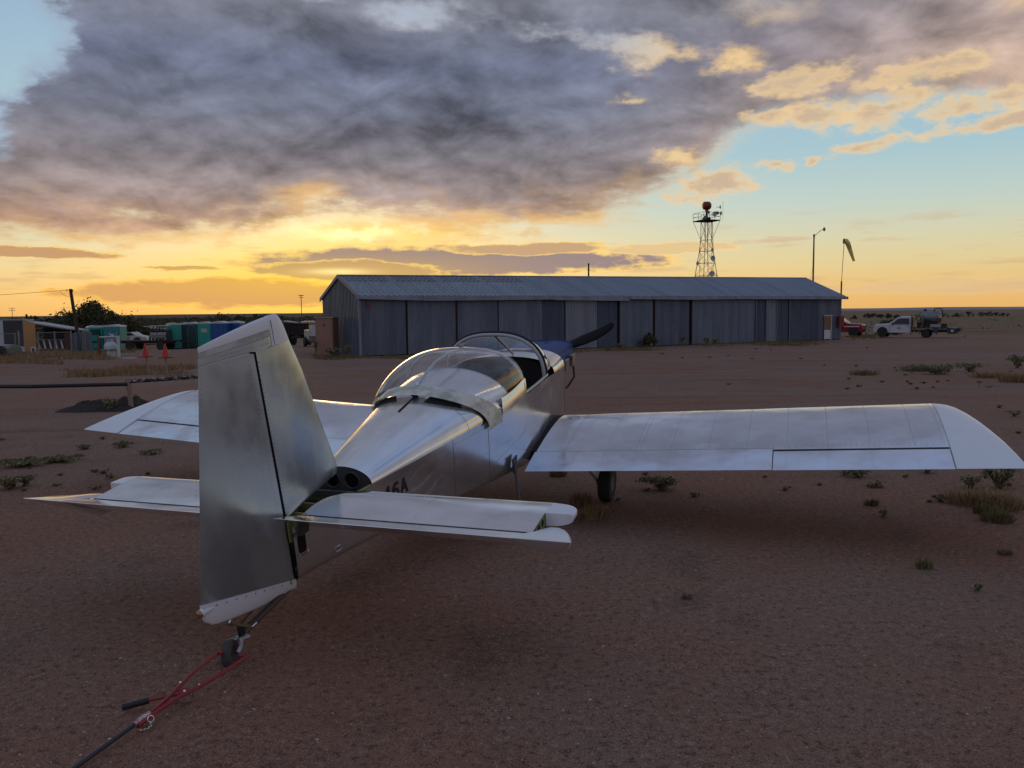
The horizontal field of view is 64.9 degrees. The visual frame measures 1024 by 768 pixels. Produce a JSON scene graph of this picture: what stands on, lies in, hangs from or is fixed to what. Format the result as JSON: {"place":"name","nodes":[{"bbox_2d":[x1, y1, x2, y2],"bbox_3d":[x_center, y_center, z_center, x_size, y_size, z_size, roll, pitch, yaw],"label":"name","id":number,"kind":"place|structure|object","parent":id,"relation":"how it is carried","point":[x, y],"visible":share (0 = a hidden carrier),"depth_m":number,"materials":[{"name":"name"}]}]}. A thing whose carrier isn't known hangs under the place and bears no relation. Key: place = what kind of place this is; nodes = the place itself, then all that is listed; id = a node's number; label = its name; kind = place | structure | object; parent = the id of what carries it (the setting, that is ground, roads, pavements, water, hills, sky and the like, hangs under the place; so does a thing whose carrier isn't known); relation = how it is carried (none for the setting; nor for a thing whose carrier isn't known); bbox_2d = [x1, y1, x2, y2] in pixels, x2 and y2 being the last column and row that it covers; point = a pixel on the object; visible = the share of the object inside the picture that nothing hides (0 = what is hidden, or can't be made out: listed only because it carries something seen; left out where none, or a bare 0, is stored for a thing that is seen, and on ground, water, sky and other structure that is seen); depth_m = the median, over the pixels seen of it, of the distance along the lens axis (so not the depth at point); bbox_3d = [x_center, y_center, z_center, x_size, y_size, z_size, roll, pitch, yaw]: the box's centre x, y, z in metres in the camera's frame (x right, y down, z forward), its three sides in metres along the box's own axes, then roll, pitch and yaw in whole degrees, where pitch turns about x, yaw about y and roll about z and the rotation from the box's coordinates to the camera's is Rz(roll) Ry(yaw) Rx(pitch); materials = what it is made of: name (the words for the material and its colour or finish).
{"place":"outdoors","nodes":[
{"label":"outdoors","id":0,"kind":"place"},
{"bbox_2d":[0,345,198,377],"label":"dry grass","id":1,"kind":"structure","parent":0,"point":[26,357],"depth_m":39.65,"materials":[{"name":"plant"}]},
{"bbox_2d":[127,332,151,343],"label":"car","id":2,"kind":"object","parent":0,"point":[135,336],"visible":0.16,"depth_m":83.01,"materials":[{"name":"white paint"}]},
{"bbox_2d":[0,313,322,319],"bbox_3d":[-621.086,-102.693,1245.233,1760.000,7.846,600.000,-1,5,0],"label":"hill","id":3,"kind":"structure","parent":0,"point":[290,315],"depth_m":1156.03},
{"bbox_2d":[0,309,1023,767],"bbox_3d":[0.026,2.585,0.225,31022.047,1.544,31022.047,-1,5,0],"label":"ground","id":4,"kind":"structure","parent":0,"point":[384,713],"depth_m":4.99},
{"bbox_2d":[0,344,22,354],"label":"parked car","id":5,"kind":"object","parent":4,"relation":"on","point":[7,348],"visible":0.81,"depth_m":53.17,"materials":[{"name":"white paint"}]},
{"bbox_2d":[0,474,30,488],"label":"green weed","id":6,"kind":"object","parent":4,"relation":"on","point":[8,482],"visible":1,"depth_m":8.68,"materials":[{"name":"green plant"}]},
{"bbox_2d":[0,319,36,351],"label":"white shed","id":7,"kind":"structure","parent":4,"relation":"on","point":[26,327],"depth_m":66.05,"materials":[{"name":"paint"}]},
{"bbox_2d":[0,456,44,466],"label":"green weed","id":8,"kind":"object","parent":4,"relation":"on","point":[25,461],"visible":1,"depth_m":10.02,"materials":[{"name":"green plant"}]},
{"bbox_2d":[20,475,34,485],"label":"green weed","id":9,"kind":"object","parent":4,"relation":"on","point":[26,481],"visible":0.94,"depth_m":8.85,"materials":[{"name":"green plant"}]},
{"bbox_2d":[0,331,72,354],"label":"chain link fence","id":10,"kind":"object","parent":4,"relation":"on","point":[37,339],"visible":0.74,"depth_m":54.91,"materials":[{"name":"metal"}]},
{"bbox_2d":[34,321,86,349],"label":"open shed","id":11,"kind":"structure","parent":4,"relation":"on","point":[63,343],"depth_m":83.19,"materials":[{"name":"white paint"}]},
{"bbox_2d":[40,454,85,462],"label":"green weed","id":12,"kind":"object","parent":4,"relation":"on","point":[61,458],"visible":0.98,"depth_m":10.28,"materials":[{"name":"green plant"}]},
{"bbox_2d":[60,289,80,350],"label":"utility pole","id":13,"kind":"object","parent":4,"relation":"on","point":[74,311],"visible":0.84,"depth_m":69.60,"materials":[{"name":"brown wood"}]},
{"bbox_2d":[70,330,91,352],"bbox_3d":[-29.881,-2.899,55.863,1.464,1.671,0.340,-1,5,0],"label":"sheet metal fence","id":14,"kind":"object","parent":4,"relation":"on","point":[84,337],"visible":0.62,"depth_m":55.95,"materials":[{"name":"metal"}]},
{"bbox_2d":[49,295,137,326],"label":"tree","id":15,"kind":"object","parent":4,"relation":"on","point":[92,312],"visible":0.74,"depth_m":105.51,"materials":[{"name":"green plant"}]},
{"bbox_2d":[85,322,102,350],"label":"portable toilet","id":16,"kind":"object","parent":4,"relation":"on","point":[96,330],"visible":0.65,"depth_m":72.43,"materials":[{"name":"teal plastic"}]},
{"bbox_2d":[90,329,100,348],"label":"door","id":17,"kind":"structure","parent":16,"relation":"in","point":[95,332],"depth_m":72.39,"materials":[{"name":"teal plastic"}]},
{"bbox_2d":[0,375,197,406],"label":"pipe barrier","id":18,"kind":"object","parent":4,"relation":"on","point":[127,382],"visible":0.73,"depth_m":16.70,"materials":[{"name":"metal"}]},
{"bbox_2d":[55,396,149,412],"bbox_3d":[-8.476,0.393,17.314,2.150,0.282,1.700,-1,5,0],"label":"cinder mound","id":19,"kind":"object","parent":4,"relation":"on","point":[86,406],"visible":0.6,"depth_m":16.83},
{"bbox_2d":[102,397,118,408],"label":"green weed","id":20,"kind":"object","parent":19,"relation":"on","point":[111,402],"visible":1,"depth_m":16.70,"materials":[{"name":"green plant"}]},
{"bbox_2d":[97,334,120,356],"bbox_3d":[-25.104,-2.356,50.494,1.370,1.553,0.850,-1,5,0],"label":"post frame","id":21,"kind":"object","parent":4,"relation":"on","point":[116,339],"visible":0.82,"depth_m":50.12,"materials":[{"name":"white paint"}]},
{"bbox_2d":[104,339,116,356],"bbox_3d":[-25.148,-2.254,50.498,0.792,1.100,0.800,-1,5,0],"label":"gas bottle","id":22,"kind":"object","parent":4,"relation":"on","point":[109,344],"visible":0.95,"depth_m":50.28,"materials":[{"name":"white paint"}]},
{"bbox_2d":[103,322,126,349],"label":"portable toilet","id":23,"kind":"object","parent":4,"relation":"on","point":[118,330],"visible":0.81,"depth_m":71.65,"materials":[{"name":"teal plastic"}]},
{"bbox_2d":[111,441,135,447],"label":"green weed","id":24,"kind":"object","parent":4,"relation":"on","point":[120,444],"visible":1,"depth_m":11.52,"materials":[{"name":"green plant"}]},
{"bbox_2d":[117,315,144,334],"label":"tree","id":25,"kind":"object","parent":4,"relation":"on","point":[135,326],"visible":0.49,"depth_m":103.33,"materials":[{"name":"green plant"}]},
{"bbox_2d":[132,321,156,339],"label":"tree","id":26,"kind":"object","parent":4,"relation":"on","point":[146,330],"visible":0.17,"depth_m":111.86,"materials":[{"name":"green plant"}]},
{"bbox_2d":[140,344,152,370],"bbox_3d":[-15.326,-0.990,33.739,0.420,1.360,0.420,-1,5,0],"label":"cone on post","id":27,"kind":"object","parent":4,"relation":"on","point":[145,353],"visible":0.96,"depth_m":33.65,"materials":[{"name":"plastic"}]},
{"bbox_2d":[138,448,162,454],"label":"green weed","id":28,"kind":"object","parent":4,"relation":"on","point":[150,451],"visible":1,"depth_m":10.81,"materials":[{"name":"green plant"}]},
{"bbox_2d":[120,340,188,349],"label":"flatbed trailer","id":29,"kind":"object","parent":4,"relation":"on","point":[129,344],"visible":0.93,"depth_m":69.09,"materials":[{"name":"metal"}]},
{"bbox_2d":[149,326,163,339],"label":"utility cart","id":30,"kind":"object","parent":29,"relation":"on","point":[153,334],"visible":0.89,"depth_m":69.36,"materials":[{"name":"grey metal"}]},
{"bbox_2d":[156,325,170,339],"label":"utility cart","id":31,"kind":"object","parent":29,"relation":"on","point":[161,334],"visible":0.71,"depth_m":69.30,"materials":[{"name":"grey metal"}]},
{"bbox_2d":[166,330,172,339],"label":"drum","id":32,"kind":"object","parent":29,"relation":"on","point":[169,334],"visible":1,"depth_m":69.16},
{"bbox_2d":[70,651,247,767],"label":"tow bar","id":33,"kind":"object","parent":4,"relation":"on","point":[141,721],"visible":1,"depth_m":3.75,"materials":[{"name":"red paint"}]},
{"bbox_2d":[8,315,322,339],"bbox_3d":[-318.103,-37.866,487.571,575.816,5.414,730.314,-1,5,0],"label":"scrub","id":34,"kind":"object","parent":4,"relation":"on","point":[151,322],"visible":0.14,"depth_m":313.82,"materials":[{"name":"green plant"}]},
{"bbox_2d":[158,344,172,375],"bbox_3d":[-13.887,-0.911,32.308,0.420,1.357,0.420,-1,5,0],"label":"cone on post","id":35,"kind":"object","parent":4,"relation":"on","point":[165,354],"visible":0.98,"depth_m":32.22,"materials":[{"name":"plastic"}]},
{"bbox_2d":[166,320,182,348],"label":"portable toilet","id":36,"kind":"object","parent":4,"relation":"on","point":[175,328],"visible":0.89,"depth_m":71.45,"materials":[{"name":"teal plastic"}]},
{"bbox_2d":[180,319,188,348],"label":"portable toilet","id":37,"kind":"object","parent":4,"relation":"on","point":[184,332],"visible":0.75,"depth_m":71.89,"materials":[{"name":"teal plastic"}]},
{"bbox_2d":[186,319,198,348],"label":"portable toilet","id":38,"kind":"object","parent":4,"relation":"on","point":[192,334],"visible":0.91,"depth_m":71.58,"materials":[{"name":"teal plastic"}]},
{"bbox_2d":[188,327,195,345],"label":"door","id":39,"kind":"structure","parent":38,"relation":"in","point":[191,330],"depth_m":71.57,"materials":[{"name":"teal plastic"}]},
{"bbox_2d":[197,319,211,346],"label":"portable toilet","id":40,"kind":"object","parent":4,"relation":"on","point":[204,335],"visible":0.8,"depth_m":71.28,"materials":[{"name":"teal plastic"}]},
{"bbox_2d":[209,318,230,340],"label":"portable toilet","id":41,"kind":"object","parent":4,"relation":"on","point":[218,329],"visible":0.69,"depth_m":71.18,"materials":[{"name":"blue plastic"}]},
{"bbox_2d":[209,312,233,321],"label":"distant tree","id":42,"kind":"object","parent":4,"relation":"on","point":[219,316],"visible":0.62,"depth_m":379.00,"materials":[{"name":"green plant"}]},
{"bbox_2d":[230,318,244,330],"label":"portable toilet","id":43,"kind":"object","parent":4,"relation":"on","point":[236,324],"visible":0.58,"depth_m":72.22,"materials":[{"name":"blue plastic"}]},
{"bbox_2d":[244,314,261,322],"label":"distant tree","id":44,"kind":"object","parent":4,"relation":"on","point":[255,316],"visible":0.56,"depth_m":377.87,"materials":[{"name":"green plant"}]},
{"bbox_2d":[284,321,314,344],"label":"dump truck","id":45,"kind":"object","parent":4,"relation":"on","point":[292,330],"visible":0.52,"depth_m":77.82,"materials":[{"name":"metal"}]},
{"bbox_2d":[303,325,315,345],"bbox_3d":[-15.717,-3.924,65.221,1.840,1.796,3.920,-3,5,-25],"label":"old truck","id":46,"kind":"object","parent":4,"relation":"on","point":[310,334],"visible":0.52,"depth_m":64.87,"materials":[{"name":"white paint"}]},
{"bbox_2d":[314,317,338,355],"bbox_3d":[-11.468,-2.974,50.000,1.220,2.365,1.110,0,5,8],"label":"steel locker","id":47,"kind":"object","parent":4,"relation":"on","point":[327,332],"visible":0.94,"depth_m":49.51,"materials":[{"name":"brown metal"}]},
{"bbox_2d":[325,347,341,355],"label":"green weed","id":48,"kind":"object","parent":4,"relation":"on","point":[331,352],"visible":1,"depth_m":46.49,"materials":[{"name":"green plant"}]},
{"bbox_2d":[0,315,1021,502],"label":"ground cover","id":49,"kind":"object","parent":4,"relation":"on","point":[104,471],"visible":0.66,"depth_m":9.46,"materials":[{"name":"green plant"}]},
{"bbox_2d":[23,314,1023,666],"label":"aeroplane","id":50,"kind":"object","parent":4,"relation":"on","point":[287,488],"visible":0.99,"depth_m":5.74,"materials":[{"name":"metal"}]},
{"bbox_2d":[549,471,567,476],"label":"dry grass tuft","id":51,"kind":"object","parent":4,"relation":"on","point":[557,473],"visible":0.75,"depth_m":9.10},
{"bbox_2d":[319,263,847,355],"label":"hangar","id":52,"kind":"structure","parent":4,"relation":"on","point":[381,315],"depth_m":55.20,"materials":[{"name":"metal"}]},
{"bbox_2d":[361,299,406,355],"bbox_3d":[-7.716,-3.467,48.270,2.904,3.448,0.053,-3,6,-29],"label":"door panel","id":53,"kind":"structure","parent":52,"relation":"in","point":[383,324],"depth_m":48.27,"materials":[{"name":"metal"}]},
{"bbox_2d":[407,300,455,353],"bbox_3d":[-4.938,-3.619,49.722,3.283,3.455,0.022,-3,6,-29],"label":"door panel","id":54,"kind":"structure","parent":52,"relation":"in","point":[431,324],"depth_m":49.67,"materials":[{"name":"metal"}]},
{"bbox_2d":[457,300,497,351],"bbox_3d":[-2.198,-3.781,51.278,2.948,3.458,0.022,-3,6,-29],"label":"door panel","id":55,"kind":"structure","parent":52,"relation":"in","point":[474,316],"depth_m":51.30,"materials":[{"name":"metal"}]},
{"bbox_2d":[498,300,541,349],"bbox_3d":[0.565,-3.936,52.730,3.267,3.458,0.053,-3,6,-29],"label":"door panel","id":56,"kind":"structure","parent":52,"relation":"in","point":[522,317],"depth_m":52.68,"materials":[{"name":"metal"}]},
{"bbox_2d":[542,299,564,339],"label":"door panel","id":57,"kind":"structure","parent":52,"relation":"in","point":[553,321],"depth_m":53.97,"materials":[{"name":"metal"}]},
{"bbox_2d":[565,300,596,347],"bbox_3d":[4.742,-4.181,55.012,2.572,3.452,0.053,-3,6,-29],"label":"door panel","id":58,"kind":"structure","parent":52,"relation":"in","point":[580,315],"depth_m":54.93,"materials":[{"name":"metal"}]},
{"bbox_2d":[597,301,616,346],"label":"door panel","id":59,"kind":"structure","parent":52,"relation":"in","point":[606,310],"depth_m":56.10,"materials":[{"name":"metal"}]},
{"bbox_2d":[620,299,652,346],"bbox_3d":[8.849,-4.413,57.254,2.946,3.463,0.022,-3,6,-29],"label":"door panel","id":60,"kind":"structure","parent":52,"relation":"in","point":[636,315],"depth_m":57.22,"materials":[{"name":"metal"}]},
{"bbox_2d":[655,299,688,345],"bbox_3d":[11.704,-4.585,58.884,3.263,3.461,0.022,-3,6,-29],"label":"door panel","id":61,"kind":"structure","parent":52,"relation":"in","point":[671,316],"depth_m":58.87,"materials":[{"name":"metal"}]},
{"bbox_2d":[692,299,722,343],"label":"door panel","id":62,"kind":"structure","parent":52,"relation":"in","point":[707,315],"depth_m":60.43,"materials":[{"name":"metal"}]},
{"bbox_2d":[722,299,754,342],"bbox_3d":[17.466,-4.919,62.036,3.313,3.462,0.053,-3,6,-29],"label":"door panel","id":63,"kind":"structure","parent":52,"relation":"in","point":[738,314],"depth_m":61.99,"materials":[{"name":"metal"}]},
{"bbox_2d":[754,299,765,341],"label":"door panel","id":64,"kind":"structure","parent":52,"relation":"in","point":[761,303],"depth_m":63.13,"materials":[{"name":"metal"}]},
{"bbox_2d":[766,299,776,340],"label":"door panel","id":65,"kind":"structure","parent":52,"relation":"in","point":[771,303],"depth_m":63.64,"materials":[{"name":"metal"}]},
{"bbox_2d":[776,299,788,340],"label":"door panel","id":66,"kind":"structure","parent":52,"relation":"in","point":[782,327],"depth_m":64.27,"materials":[{"name":"metal"}]},
{"bbox_2d":[788,299,818,340],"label":"door panel","id":67,"kind":"structure","parent":52,"relation":"in","point":[803,312],"depth_m":65.37,"materials":[{"name":"metal"}]},
{"bbox_2d":[823,315,832,339],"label":"personnel door","id":68,"kind":"structure","parent":52,"relation":"in","point":[827,332],"depth_m":66.70,"materials":[{"name":"white wood"}]},
{"bbox_2d":[818,299,840,339],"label":"door panel","id":69,"kind":"structure","parent":52,"relation":"in","point":[826,306],"depth_m":66.89,"materials":[{"name":"metal"}]},
{"bbox_2d":[568,491,598,506],"bbox_3d":[0.673,1.097,7.725,0.293,0.149,0.307,-3,6,-28],"label":"dry grass tuft","id":70,"kind":"object","parent":4,"relation":"on","point":[581,501],"visible":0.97,"depth_m":7.70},
{"bbox_2d":[577,502,614,519],"bbox_3d":[0.747,1.140,7.219,0.375,0.150,0.302,-1,5,0],"label":"dry grass tuft","id":71,"kind":"object","parent":4,"relation":"on","point":[593,512],"visible":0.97,"depth_m":7.18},
{"bbox_2d":[639,331,658,346],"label":"bush","id":72,"kind":"object","parent":4,"relation":"on","point":[646,338],"visible":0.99,"depth_m":56.81,"materials":[{"name":"green plant"}]},
{"bbox_2d":[635,475,680,490],"bbox_3d":[1.531,1.029,8.346,0.418,0.158,0.393,4,6,40],"label":"green weed","id":73,"kind":"object","parent":4,"relation":"on","point":[660,483],"visible":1,"depth_m":8.31,"materials":[{"name":"green plant"}]},
{"bbox_2d":[810,227,825,280],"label":"lamp post","id":74,"kind":"object","parent":4,"relation":"on","point":[823,229],"visible":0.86,"depth_m":94.96,"materials":[{"name":"grey metal"}]},
{"bbox_2d":[840,239,854,307],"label":"windsock","id":75,"kind":"object","parent":4,"relation":"on","point":[846,242],"visible":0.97,"depth_m":87.03,"materials":[{"name":"fabric"}]},
{"bbox_2d":[841,318,868,335],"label":"red pickup","id":76,"kind":"object","parent":4,"relation":"on","point":[854,329],"visible":0.48,"depth_m":77.07,"materials":[{"name":"paint"}]},
{"bbox_2d":[842,470,871,477],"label":"green weed","id":77,"kind":"object","parent":4,"relation":"on","point":[856,473],"visible":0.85,"depth_m":8.85,"materials":[{"name":"green plant"}]},
{"bbox_2d":[847,369,881,375],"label":"grass tuft","id":78,"kind":"object","parent":4,"relation":"on","point":[863,373],"visible":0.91,"depth_m":27.10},
{"bbox_2d":[862,498,881,505],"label":"grass tuft","id":79,"kind":"object","parent":4,"relation":"on","point":[872,502],"visible":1,"depth_m":7.59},
{"bbox_2d":[864,483,883,488],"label":"grass tuft","id":80,"kind":"object","parent":4,"relation":"on","point":[874,485],"visible":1,"depth_m":8.34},
{"bbox_2d":[878,509,887,517],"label":"green weed","id":81,"kind":"object","parent":4,"relation":"on","point":[883,513],"visible":1,"depth_m":7.15,"materials":[{"name":"green plant"}]},
{"bbox_2d":[873,313,899,334],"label":"bush","id":82,"kind":"object","parent":4,"relation":"on","point":[888,315],"visible":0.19,"depth_m":85.60,"materials":[{"name":"green plant"}]},
{"bbox_2d":[898,364,928,371],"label":"grass tuft","id":83,"kind":"object","parent":4,"relation":"on","point":[915,369],"visible":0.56,"depth_m":29.54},
{"bbox_2d":[872,308,962,337],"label":"tanker pickup","id":84,"kind":"object","parent":4,"relation":"on","point":[927,321],"visible":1,"depth_m":70.07,"materials":[{"name":"white paint"}]},
{"bbox_2d":[915,555,937,569],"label":"grass tuft","id":85,"kind":"object","parent":4,"relation":"on","point":[920,565],"visible":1,"depth_m":5.73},
{"bbox_2d":[903,363,972,374],"bbox_3d":[14.561,-0.518,27.783,2.388,0.390,1.672,-4,6,-35],"label":"green weed","id":86,"kind":"object","parent":4,"relation":"on","point":[940,369],"visible":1,"depth_m":27.69,"materials":[{"name":"green plant"}]},
{"bbox_2d":[931,494,947,502],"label":"green weed","id":87,"kind":"object","parent":4,"relation":"on","point":[942,496],"visible":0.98,"depth_m":7.67,"materials":[{"name":"green plant"}]},
{"bbox_2d":[959,475,983,488],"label":"green weed","id":88,"kind":"object","parent":4,"relation":"on","point":[969,481],"visible":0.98,"depth_m":8.20,"materials":[{"name":"green plant"}]},
{"bbox_2d":[954,362,988,371],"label":"green weed","id":89,"kind":"object","parent":4,"relation":"on","point":[971,369],"visible":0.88,"depth_m":29.36,"materials":[{"name":"green plant"}]},
{"bbox_2d":[971,583,983,591],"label":"green weed","id":90,"kind":"object","parent":4,"relation":"on","point":[977,586],"visible":1,"depth_m":5.25,"materials":[{"name":"green plant"}]},
{"bbox_2d":[937,483,1020,507],"bbox_3d":[4.409,1.061,7.608,0.765,0.162,0.715,3,6,34],"label":"dry grass tuft","id":91,"kind":"object","parent":4,"relation":"on","point":[969,497],"visible":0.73,"depth_m":7.61,"materials":[{"name":"plant"}]},
{"bbox_2d":[965,370,1017,378],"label":"dry grass tuft","id":92,"kind":"object","parent":4,"relation":"on","point":[987,374],"visible":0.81,"depth_m":25.71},
{"bbox_2d":[972,500,1010,514],"bbox_3d":[4.267,1.121,7.215,0.263,0.116,0.275,-4,6,-36],"label":"grass tuft","id":93,"kind":"object","parent":4,"relation":"on","point":[975,509],"visible":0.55,"depth_m":7.22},
{"bbox_2d":[976,506,1020,523],"bbox_3d":[4.189,1.135,6.943,0.362,0.138,0.362,-1,5,0],"label":"grass tuft","id":94,"kind":"object","parent":4,"relation":"on","point":[997,517],"visible":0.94,"depth_m":6.92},
{"bbox_2d":[974,489,1023,512],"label":"dry grass tuft","id":95,"kind":"object","parent":4,"relation":"on","point":[1017,505],"visible":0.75,"depth_m":7.35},
{"bbox_2d":[980,469,1021,488],"bbox_3d":[5.011,0.957,8.193,0.414,0.246,0.310,-1,5,0],"label":"green weed","id":96,"kind":"object","parent":4,"relation":"on","point":[999,478],"visible":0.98,"depth_m":8.18,"materials":[{"name":"green plant"}]},
{"bbox_2d":[995,547,1014,555],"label":"grass tuft","id":97,"kind":"object","parent":4,"relation":"on","point":[1004,552],"visible":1,"depth_m":6.04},
{"bbox_2d":[994,371,1023,382],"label":"dry grass tuft","id":98,"kind":"object","parent":4,"relation":"on","point":[1015,378],"visible":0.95,"depth_m":23.40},
{"bbox_2d":[1005,410,1021,416],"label":"green weed","id":99,"kind":"object","parent":4,"relation":"on","point":[1015,413],"visible":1,"depth_m":14.12,"materials":[{"name":"green plant"}]},
{"bbox_2d":[1005,354,1023,367],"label":"green weed","id":100,"kind":"object","parent":4,"relation":"on","point":[1017,360],"visible":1,"depth_m":32.21,"materials":[{"name":"green plant"}]},
{"bbox_2d":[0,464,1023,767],"bbox_3d":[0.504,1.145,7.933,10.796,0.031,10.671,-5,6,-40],"label":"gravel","id":101,"kind":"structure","parent":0,"point":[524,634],"depth_m":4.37,"materials":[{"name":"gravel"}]},
{"bbox_2d":[0,0,1023,316],"label":"sky","id":102,"kind":"structure","parent":0,"point":[158,157],"materials":[{"name":"multicoloured"}]},
{"bbox_2d":[312,333,890,359],"bbox_3d":[24.113,-3.913,73.422,19.899,1.247,90.215,4,7,43],"label":"concrete apron","id":103,"kind":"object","parent":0,"point":[773,343],"depth_m":55.48,"materials":[{"name":"concrete"}]},
{"bbox_2d":[693,201,721,276],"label":"beacon tower","id":104,"kind":"structure","parent":0,"point":[706,207],"depth_m":114.96,"materials":[{"name":"metal"}]},
{"bbox_2d":[841,307,1023,310],"bbox_3d":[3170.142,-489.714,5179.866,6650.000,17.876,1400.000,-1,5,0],"label":"hill","id":105,"kind":"structure","parent":0,"point":[916,308],"depth_m":4850.92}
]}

